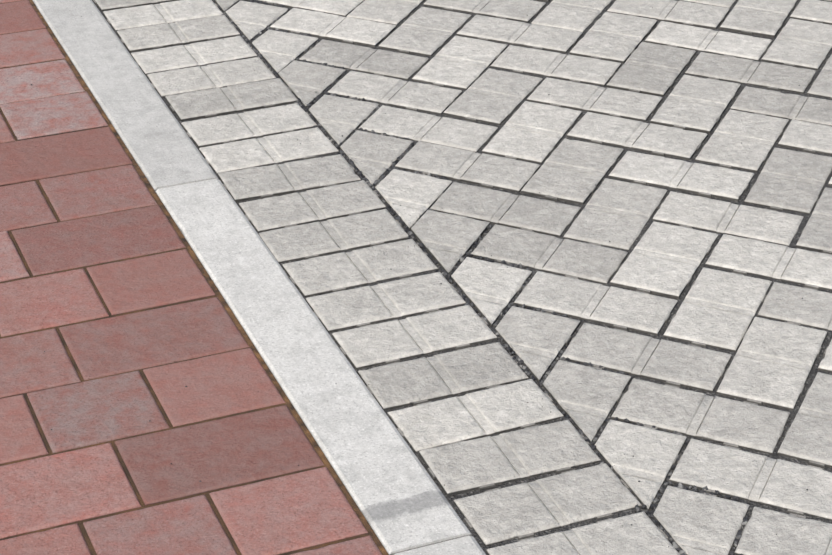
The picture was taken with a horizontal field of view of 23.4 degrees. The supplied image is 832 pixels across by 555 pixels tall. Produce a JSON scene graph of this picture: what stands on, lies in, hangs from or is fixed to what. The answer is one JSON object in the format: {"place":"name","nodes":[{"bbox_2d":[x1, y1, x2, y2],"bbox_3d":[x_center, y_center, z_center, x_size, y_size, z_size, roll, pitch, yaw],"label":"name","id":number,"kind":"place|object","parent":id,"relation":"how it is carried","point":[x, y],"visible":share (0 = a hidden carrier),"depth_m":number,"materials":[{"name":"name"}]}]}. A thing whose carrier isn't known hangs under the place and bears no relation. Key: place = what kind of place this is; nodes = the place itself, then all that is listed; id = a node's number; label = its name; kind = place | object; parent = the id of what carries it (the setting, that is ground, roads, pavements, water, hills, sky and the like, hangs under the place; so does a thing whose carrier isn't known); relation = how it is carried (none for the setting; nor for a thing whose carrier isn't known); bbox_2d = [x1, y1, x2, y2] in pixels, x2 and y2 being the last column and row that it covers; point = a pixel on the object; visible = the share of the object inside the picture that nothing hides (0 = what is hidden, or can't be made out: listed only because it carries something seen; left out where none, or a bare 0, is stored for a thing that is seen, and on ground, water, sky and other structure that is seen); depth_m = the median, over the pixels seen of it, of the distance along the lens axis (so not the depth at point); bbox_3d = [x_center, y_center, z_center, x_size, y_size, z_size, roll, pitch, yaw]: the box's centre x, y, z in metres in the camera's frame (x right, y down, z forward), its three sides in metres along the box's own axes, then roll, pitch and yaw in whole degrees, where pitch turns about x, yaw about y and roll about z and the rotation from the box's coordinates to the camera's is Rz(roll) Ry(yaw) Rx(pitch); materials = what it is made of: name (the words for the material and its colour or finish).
{"place":"outdoors","nodes":[
{"label":"outdoors","id":0,"kind":"place"},
{"bbox_2d":[96,0,831,554],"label":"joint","id":1,"kind":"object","parent":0,"point":[714,394],"depth_m":2.98,"materials":[{"name":"black sand"}]},
{"bbox_2d":[0,0,381,554],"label":"red pavers","id":2,"kind":"object","parent":1,"relation":"on","point":[291,512],"depth_m":2.68,"materials":[{"name":"brick"}]},
{"bbox_2d":[0,0,388,554],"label":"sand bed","id":3,"kind":"object","parent":1,"relation":"on","point":[327,464],"depth_m":2.69,"materials":[{"name":"brown sand"}]},
{"bbox_2d":[32,0,485,554],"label":"kerb edging","id":4,"kind":"object","parent":1,"relation":"on","point":[398,496],"visible":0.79,"depth_m":2.84,"materials":[{"name":"concrete"}]},
{"bbox_2d":[92,0,831,554],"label":"paving stones","id":5,"kind":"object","parent":1,"relation":"on","point":[772,362],"depth_m":3.06,"materials":[{"name":"stone"}]},
{"bbox_2d":[31,7,807,546],"bbox_3d":[0.181,-0.153,3.192,2.071,0.002,2.263,-11,32,-19],"label":"loose grit","id":6,"kind":"object","parent":5,"relation":"on","point":[441,283],"visible":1,"depth_m":2.95,"materials":[{"name":"grey gravel"}]},
{"bbox_2d":[212,0,748,554],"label":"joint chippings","id":7,"kind":"object","parent":1,"relation":"on","point":[526,372],"visible":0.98,"depth_m":2.94,"materials":[{"name":"black gravel"}]}
]}

